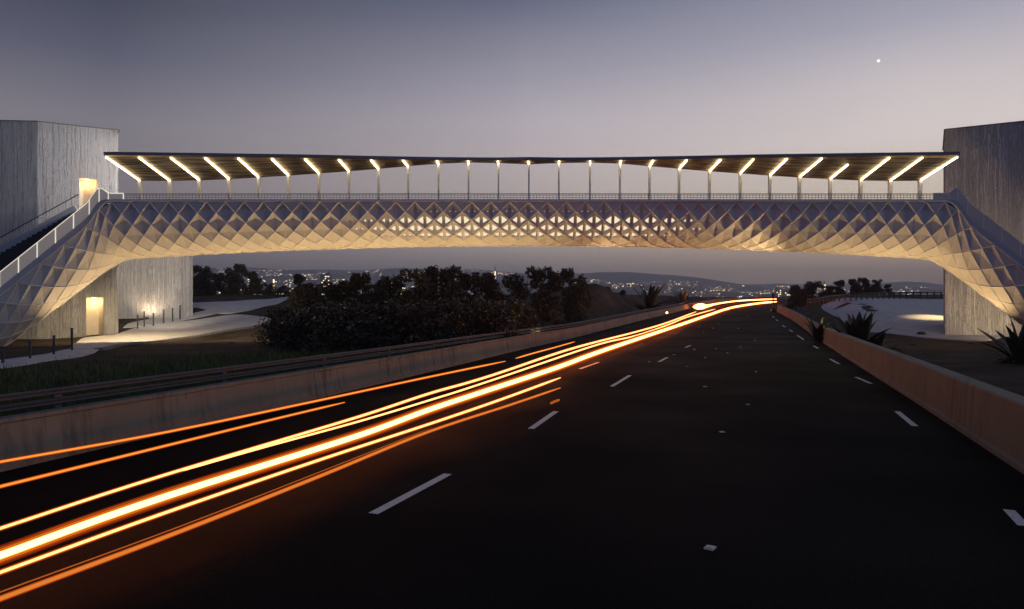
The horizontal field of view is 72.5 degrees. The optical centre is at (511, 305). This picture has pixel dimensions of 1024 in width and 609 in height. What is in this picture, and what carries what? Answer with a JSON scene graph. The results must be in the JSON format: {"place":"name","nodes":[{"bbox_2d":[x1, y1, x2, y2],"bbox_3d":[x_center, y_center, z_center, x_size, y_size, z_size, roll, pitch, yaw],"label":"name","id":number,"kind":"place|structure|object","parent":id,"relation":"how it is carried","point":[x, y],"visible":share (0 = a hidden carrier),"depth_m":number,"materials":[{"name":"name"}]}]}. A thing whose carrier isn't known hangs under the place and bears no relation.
{"place":"outdoors","nodes":[
{"label":"outdoors","id":0,"kind":"place"},
{"bbox_2d":[123,310,215,327],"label":"path","id":1,"kind":"structure","parent":0,"point":[175,319],"depth_m":59.69,"materials":[{"name":"concrete"}]},
{"bbox_2d":[70,314,271,348],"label":"plaza","id":2,"kind":"structure","parent":0,"point":[161,331],"depth_m":52.61,"materials":[{"name":"concrete"}]},
{"bbox_2d":[143,311,144,326],"bbox_3d":[-28.456,1.046,54.050,0.150,1.272,0.143,0,0,0],"label":"bollard","id":3,"kind":"object","parent":2,"relation":"on","point":[143,318],"visible":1,"depth_m":54.01,"materials":[{"name":"metal"}]},
{"bbox_2d":[193,297,287,313],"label":"path","id":4,"kind":"structure","parent":0,"point":[227,307],"depth_m":72.55,"materials":[{"name":"concrete"}]},
{"bbox_2d":[0,300,1023,608],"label":"road","id":5,"kind":"structure","parent":0,"point":[760,456],"depth_m":8.61,"materials":[{"name":"black asphalt"}]},
{"bbox_2d":[40,468,232,532],"bbox_3d":[-4.371,2.204,7.549,0.067,0.014,4.129,0,0,16],"label":"light streak","id":6,"kind":"object","parent":5,"relation":"on","point":[134,499],"visible":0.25,"depth_m":7.93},
{"bbox_2d":[0,402,344,488],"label":"light streak","id":7,"kind":"object","parent":5,"relation":"on","point":[16,482],"visible":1,"depth_m":10.48,"materials":[{"name":"orange"}]},
{"bbox_2d":[0,428,429,592],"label":"light streak","id":8,"kind":"object","parent":5,"relation":"on","point":[187,523],"visible":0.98,"depth_m":7.09,"materials":[{"name":"orange"}]},
{"bbox_2d":[0,361,505,463],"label":"light streak","id":9,"kind":"object","parent":5,"relation":"on","point":[186,427],"visible":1,"depth_m":12.87,"materials":[{"name":"orange"}]},
{"bbox_2d":[0,387,559,601],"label":"light streak","id":10,"kind":"object","parent":5,"relation":"on","point":[33,586],"visible":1,"depth_m":7.39,"materials":[{"name":"orange"}]},
{"bbox_2d":[0,377,560,575],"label":"light streak","id":11,"kind":"object","parent":5,"relation":"on","point":[68,547],"visible":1,"depth_m":8.27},
{"bbox_2d":[0,312,694,530],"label":"light streak","id":12,"kind":"object","parent":5,"relation":"on","point":[109,492],"visible":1,"depth_m":11.69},
{"bbox_2d":[0,301,776,565],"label":"light streak","id":13,"kind":"object","parent":5,"relation":"on","point":[104,517],"visible":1,"depth_m":9.56,"materials":[{"name":"white"}]},
{"bbox_2d":[183,309,713,470],"bbox_3d":[11.841,1.337,55.880,1.880,1.754,99.563,0,0,20],"label":"light streak","id":14,"kind":"object","parent":5,"relation":"on","point":[427,400],"visible":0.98,"depth_m":15.52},
{"bbox_2d":[517,342,572,357],"bbox_3d":[1.956,2.151,35.170,0.088,0.067,13.704,0,0,15],"label":"light streak","id":15,"kind":"object","parent":5,"relation":"on","point":[544,350],"visible":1,"depth_m":33.55,"materials":[{"name":"orange"}]},
{"bbox_2d":[693,299,771,308],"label":"light streak","id":16,"kind":"object","parent":5,"relation":"on","point":[700,306],"visible":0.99,"depth_m":112.03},
{"bbox_2d":[0,267,1023,415],"bbox_3d":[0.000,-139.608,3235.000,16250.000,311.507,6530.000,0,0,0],"label":"ground","id":17,"kind":"structure","parent":0,"point":[975,359],"depth_m":61.21,"materials":[{"name":"green plant"}]},
{"bbox_2d":[0,348,98,368],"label":"footpath","id":18,"kind":"structure","parent":17,"relation":"on","point":[61,355],"depth_m":31.88,"materials":[{"name":"concrete"}]},
{"bbox_2d":[1,349,4,362],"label":"bollard","id":19,"kind":"object","parent":18,"relation":"on","point":[2,355],"visible":0.97,"depth_m":27.85,"materials":[{"name":"metal"}]},
{"bbox_2d":[28,339,31,357],"bbox_3d":[-21.597,1.940,31.300,0.150,0.884,0.143,0,0,0],"label":"bollard","id":20,"kind":"object","parent":18,"relation":"on","point":[29,340],"visible":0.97,"depth_m":31.26,"materials":[{"name":"metal"}]},
{"bbox_2d":[52,335,55,353],"bbox_3d":[-21.808,1.867,33.250,0.150,0.939,0.143,0,0,0],"label":"bollard","id":21,"kind":"object","parent":18,"relation":"on","point":[53,344],"visible":1,"depth_m":33.21,"materials":[{"name":"metal"}]},
{"bbox_2d":[70,328,73,349],"bbox_3d":[-22.334,1.699,35.450,0.150,1.168,0.143,0,0,0],"label":"bollard","id":22,"kind":"object","parent":18,"relation":"on","point":[71,338],"visible":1,"depth_m":35.40,"materials":[{"name":"metal"}]},
{"bbox_2d":[0,120,119,338],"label":"stair tower","id":23,"kind":"structure","parent":17,"relation":"on","point":[45,166],"depth_m":48.63,"materials":[{"name":"concrete"}]},
{"bbox_2d":[79,178,96,207],"bbox_3d":[-30.242,-7.690,49.894,1.098,2.620,0.950,0,0,-30],"label":"doorway","id":24,"kind":"structure","parent":23,"relation":"in","point":[87,188],"depth_m":50.17,"materials":[{"name":"paint"}]},
{"bbox_2d":[86,298,103,335],"bbox_3d":[-29.896,0.860,50.092,1.055,2.880,0.950,0,0,-30],"label":"doorway","id":25,"kind":"structure","parent":23,"relation":"in","point":[94,306],"depth_m":50.36,"materials":[{"name":"paint"}]},
{"bbox_2d":[118,255,192,318],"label":"annex building","id":26,"kind":"structure","parent":17,"relation":"on","point":[150,286],"depth_m":60.81,"materials":[{"name":"concrete"}]},
{"bbox_2d":[94,322,269,349],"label":"kerb","id":27,"kind":"structure","parent":17,"relation":"on","point":[113,346],"depth_m":47.33,"materials":[{"name":"concrete"}]},
{"bbox_2d":[193,265,219,295],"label":"tree","id":28,"kind":"object","parent":17,"relation":"on","point":[201,284],"visible":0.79,"depth_m":91.55,"materials":[{"name":"green plant"}]},
{"bbox_2d":[206,272,225,294],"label":"tree","id":29,"kind":"object","parent":17,"relation":"on","point":[216,278],"visible":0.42,"depth_m":95.66,"materials":[{"name":"green plant"}]},
{"bbox_2d":[0,344,455,416],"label":"grass","id":30,"kind":"structure","parent":17,"relation":"on","point":[153,370],"depth_m":23.68,"materials":[{"name":"green plant"}]},
{"bbox_2d":[219,263,247,294],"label":"tree","id":31,"kind":"object","parent":17,"relation":"on","point":[234,281],"visible":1,"depth_m":93.25,"materials":[{"name":"green plant"}]},
{"bbox_2d":[241,270,263,294],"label":"tree","id":32,"kind":"object","parent":17,"relation":"on","point":[255,286],"visible":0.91,"depth_m":96.70,"materials":[{"name":"green plant"}]},
{"bbox_2d":[259,283,276,295],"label":"tree","id":33,"kind":"object","parent":17,"relation":"on","point":[271,287],"visible":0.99,"depth_m":92.62,"materials":[{"name":"green plant"}]},
{"bbox_2d":[251,302,308,346],"bbox_3d":[-12.844,1.238,40.131,3.660,2.976,4.016,0,0,39],"label":"bush","id":34,"kind":"object","parent":17,"relation":"on","point":[279,313],"visible":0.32,"depth_m":39.69,"materials":[{"name":"green plant"}]},
{"bbox_2d":[274,285,290,296],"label":"tree","id":35,"kind":"object","parent":17,"relation":"on","point":[280,291],"visible":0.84,"depth_m":87.53,"materials":[{"name":"green plant"}]},
{"bbox_2d":[284,285,310,315],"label":"tree","id":36,"kind":"object","parent":17,"relation":"on","point":[295,294],"visible":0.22,"depth_m":52.51,"materials":[{"name":"green plant"}]},
{"bbox_2d":[266,302,337,351],"bbox_3d":[-11.000,1.274,38.164,4.855,3.030,4.363,0,0,36],"label":"bush","id":37,"kind":"object","parent":17,"relation":"on","point":[297,325],"visible":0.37,"depth_m":37.28,"materials":[{"name":"green plant"}]},
{"bbox_2d":[293,274,314,289],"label":"tree","id":38,"kind":"object","parent":17,"relation":"on","point":[299,279],"visible":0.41,"depth_m":89.70,"materials":[{"name":"green plant"}]},
{"bbox_2d":[299,280,336,314],"bbox_3d":[-14.186,0.193,51.788,3.837,4.099,3.821,0,0,-45],"label":"tree","id":39,"kind":"object","parent":17,"relation":"on","point":[316,291],"visible":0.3,"depth_m":51.31,"materials":[{"name":"green plant"}]},
{"bbox_2d":[320,272,332,294],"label":"city building","id":40,"kind":"structure","parent":17,"relation":"on","point":[327,276],"depth_m":1290.82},
{"bbox_2d":[295,298,386,353],"bbox_3d":[-8.486,1.210,36.144,4.918,3.332,5.395,0,0,2],"label":"bush","id":41,"kind":"object","parent":17,"relation":"on","point":[322,333],"visible":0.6,"depth_m":35.31,"materials":[{"name":"green plant"}]},
{"bbox_2d":[323,279,360,313],"bbox_3d":[-12.778,0.118,52.149,3.627,4.203,3.187,0,0,-42],"label":"tree","id":42,"kind":"object","parent":17,"relation":"on","point":[334,292],"visible":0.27,"depth_m":51.03,"materials":[{"name":"green plant"}]},
{"bbox_2d":[0,301,689,412],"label":"guardrail","id":43,"kind":"object","parent":17,"relation":"on","point":[56,399],"visible":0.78,"depth_m":15.24,"materials":[{"name":"metal"}]},
{"bbox_2d":[340,271,389,322],"bbox_3d":[-10.261,-0.064,50.804,4.000,4.867,3.313,0,0,39],"label":"tree","id":44,"kind":"object","parent":17,"relation":"on","point":[358,280],"visible":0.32,"depth_m":50.25,"materials":[{"name":"green plant"}]},
{"bbox_2d":[331,298,414,351],"bbox_3d":[-6.820,1.196,35.783,5.204,3.248,4.676,0,0,-41],"label":"bush","id":45,"kind":"object","parent":17,"relation":"on","point":[382,311],"visible":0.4,"depth_m":34.73,"materials":[{"name":"green plant"}]},
{"bbox_2d":[375,274,405,304],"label":"tree","id":46,"kind":"object","parent":17,"relation":"on","point":[395,284],"visible":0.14,"depth_m":52.73,"materials":[{"name":"green plant"}]},
{"bbox_2d":[0,296,817,471],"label":"concrete barrier","id":47,"kind":"object","parent":17,"relation":"on","point":[43,431],"visible":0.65,"depth_m":14.74,"materials":[{"name":"grey concrete"}]},
{"bbox_2d":[392,266,436,313],"bbox_3d":[-6.686,-0.228,50.590,4.760,5.376,4.781,0,0,-37],"label":"tree","id":48,"kind":"object","parent":17,"relation":"on","point":[423,286],"visible":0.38,"depth_m":49.68,"materials":[{"name":"green plant"}]},
{"bbox_2d":[368,298,462,351],"bbox_3d":[-4.879,1.191,35.151,4.277,3.161,4.692,0,0,30],"label":"bush","id":49,"kind":"object","parent":17,"relation":"on","point":[419,324],"visible":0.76,"depth_m":34.58,"materials":[{"name":"green plant"}]},
{"bbox_2d":[423,264,462,303],"bbox_3d":[-4.995,-0.345,52.313,4.672,5.414,4.105,0,0,17],"label":"tree","id":50,"kind":"object","parent":17,"relation":"on","point":[446,277],"visible":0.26,"depth_m":50.98,"materials":[{"name":"green plant"}]},
{"bbox_2d":[420,296,490,349],"bbox_3d":[-3.169,1.168,37.239,5.370,3.352,4.826,0,0,-45],"label":"bush","id":51,"kind":"object","parent":17,"relation":"on","point":[450,320],"visible":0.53,"depth_m":36.12,"materials":[{"name":"green plant"}]},
{"bbox_2d":[441,272,483,315],"bbox_3d":[-3.415,-0.063,50.007,4.165,4.801,3.450,0,0,-22],"label":"tree","id":52,"kind":"object","parent":17,"relation":"on","point":[464,282],"visible":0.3,"depth_m":49.99,"materials":[{"name":"green plant"}]},
{"bbox_2d":[452,293,520,341],"bbox_3d":[-1.748,1.079,38.865,4.884,3.610,5.358,0,0,-2],"label":"bush","id":53,"kind":"object","parent":17,"relation":"on","point":[486,313],"visible":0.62,"depth_m":37.91,"materials":[{"name":"green plant"}]},
{"bbox_2d":[470,271,504,306],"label":"tree","id":54,"kind":"object","parent":17,"relation":"on","point":[488,284],"visible":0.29,"depth_m":50.22,"materials":[{"name":"green plant"}]},
{"bbox_2d":[0,152,1023,345],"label":"pedestrian bridge","id":55,"kind":"structure","parent":17,"relation":"on","point":[50,265],"depth_m":42.92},
{"bbox_2d":[491,295,543,336],"bbox_3d":[-0.573,1.047,47.682,5.258,3.609,4.724,0,0,37],"label":"bush","id":56,"kind":"object","parent":17,"relation":"on","point":[524,321],"visible":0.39,"depth_m":46.91,"materials":[{"name":"green plant"}]},
{"bbox_2d":[502,273,532,322],"bbox_3d":[0.099,-0.058,53.168,3.707,4.950,3.691,0,0,15],"label":"tree","id":57,"kind":"object","parent":17,"relation":"on","point":[516,287],"visible":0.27,"depth_m":52.57,"materials":[{"name":"green plant"}]},
{"bbox_2d":[525,265,566,331],"bbox_3d":[2.444,-0.425,56.535,3.997,5.867,3.512,0,0,7],"label":"tree","id":58,"kind":"object","parent":17,"relation":"on","point":[545,302],"visible":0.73,"depth_m":56.79,"materials":[{"name":"green plant"}]},
{"bbox_2d":[217,267,926,296],"bbox_3d":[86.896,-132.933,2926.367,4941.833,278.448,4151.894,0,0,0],"label":"city lights","id":59,"kind":"object","parent":17,"relation":"on","point":[510,273],"visible":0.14,"depth_m":3611.34},
{"bbox_2d":[557,267,588,322],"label":"tree","id":60,"kind":"object","parent":17,"relation":"on","point":[571,303],"visible":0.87,"depth_m":65.61,"materials":[{"name":"green plant"}]},
{"bbox_2d":[580,282,591,307],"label":"tree","id":61,"kind":"object","parent":17,"relation":"on","point":[588,304],"visible":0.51,"depth_m":73.88,"materials":[{"name":"green plant"}]},
{"bbox_2d":[630,283,681,314],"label":"palm","id":62,"kind":"object","parent":17,"relation":"on","point":[650,298],"visible":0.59,"depth_m":91.27,"materials":[{"name":"green plant"}]},
{"bbox_2d":[662,287,695,306],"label":"palm","id":63,"kind":"object","parent":17,"relation":"on","point":[683,298],"visible":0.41,"depth_m":111.60,"materials":[{"name":"green plant"}]},
{"bbox_2d":[770,293,775,310],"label":"marker post","id":64,"kind":"object","parent":17,"relation":"on","point":[773,296],"visible":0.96,"depth_m":100.42,"materials":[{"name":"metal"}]},
{"bbox_2d":[774,287,780,295],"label":"city building","id":65,"kind":"structure","parent":17,"relation":"on","point":[777,291],"depth_m":1594.35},
{"bbox_2d":[782,290,790,295],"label":"city building","id":66,"kind":"structure","parent":17,"relation":"on","point":[784,292],"depth_m":1293.88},
{"bbox_2d":[784,285,806,309],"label":"tree","id":67,"kind":"object","parent":17,"relation":"on","point":[795,296],"visible":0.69,"depth_m":106.75,"materials":[{"name":"green plant"}]},
{"bbox_2d":[798,280,822,306],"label":"tree","id":68,"kind":"object","parent":17,"relation":"on","point":[809,288],"visible":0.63,"depth_m":105.65,"materials":[{"name":"green plant"}]},
{"bbox_2d":[803,316,829,341],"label":"agave","id":69,"kind":"object","parent":17,"relation":"on","point":[816,335],"visible":0.76,"depth_m":45.77,"materials":[{"name":"green plant"}]},
{"bbox_2d":[817,285,836,296],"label":"tree","id":70,"kind":"object","parent":17,"relation":"on","point":[827,290],"visible":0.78,"depth_m":103.63,"materials":[{"name":"green plant"}]},
{"bbox_2d":[832,280,846,294],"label":"tree","id":71,"kind":"object","parent":17,"relation":"on","point":[838,289],"visible":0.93,"depth_m":104.47,"materials":[{"name":"green plant"}]},
{"bbox_2d":[848,279,864,293],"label":"tree","id":72,"kind":"object","parent":17,"relation":"on","point":[855,287],"visible":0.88,"depth_m":102.17,"materials":[{"name":"green plant"}]},
{"bbox_2d":[831,309,890,340],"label":"agave","id":73,"kind":"object","parent":17,"relation":"on","point":[859,327],"visible":0.61,"depth_m":37.55,"materials":[{"name":"green plant"}]},
{"bbox_2d":[857,277,871,292],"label":"tree","id":74,"kind":"object","parent":17,"relation":"on","point":[866,284],"visible":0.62,"depth_m":105.78,"materials":[{"name":"green plant"}]},
{"bbox_2d":[807,292,941,304],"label":"fence","id":75,"kind":"object","parent":17,"relation":"on","point":[867,296],"visible":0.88,"depth_m":81.30,"materials":[{"name":"metal"}]},
{"bbox_2d":[868,279,884,294],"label":"tree","id":76,"kind":"object","parent":17,"relation":"on","point":[876,287],"visible":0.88,"depth_m":103.69,"materials":[{"name":"green plant"}]},
{"bbox_2d":[865,332,900,350],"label":"agave","id":77,"kind":"object","parent":17,"relation":"on","point":[879,340],"visible":0.29,"depth_m":37.04,"materials":[{"name":"green plant"}]},
{"bbox_2d":[882,284,892,294],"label":"tree","id":78,"kind":"object","parent":17,"relation":"on","point":[887,287],"visible":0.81,"depth_m":104.97,"materials":[{"name":"green plant"}]},
{"bbox_2d":[777,304,1023,473],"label":"concrete barrier","id":79,"kind":"object","parent":17,"relation":"on","point":[988,417],"visible":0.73,"depth_m":14.37,"materials":[{"name":"grey concrete"}]},
{"bbox_2d":[942,121,1023,336],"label":"stair tower","id":80,"kind":"structure","parent":17,"relation":"on","point":[984,171],"depth_m":49.24,"materials":[{"name":"concrete"}]},
{"bbox_2d":[977,315,1023,365],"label":"agave","id":81,"kind":"object","parent":17,"relation":"on","point":[1014,342],"visible":0.95,"depth_m":28.02,"materials":[{"name":"green plant"}]},
{"bbox_2d":[988,346,1015,363],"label":"agave","id":82,"kind":"object","parent":17,"relation":"on","point":[1007,359],"visible":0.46,"depth_m":29.43,"materials":[{"name":"green plant"}]},
{"bbox_2d":[0,0,1023,284],"label":"sky","id":83,"kind":"structure","parent":0,"point":[411,78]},
{"bbox_2d":[821,298,1000,341],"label":"plaza","id":84,"kind":"structure","parent":0,"point":[906,317],"depth_m":63.60,"materials":[{"name":"concrete"}]}
]}

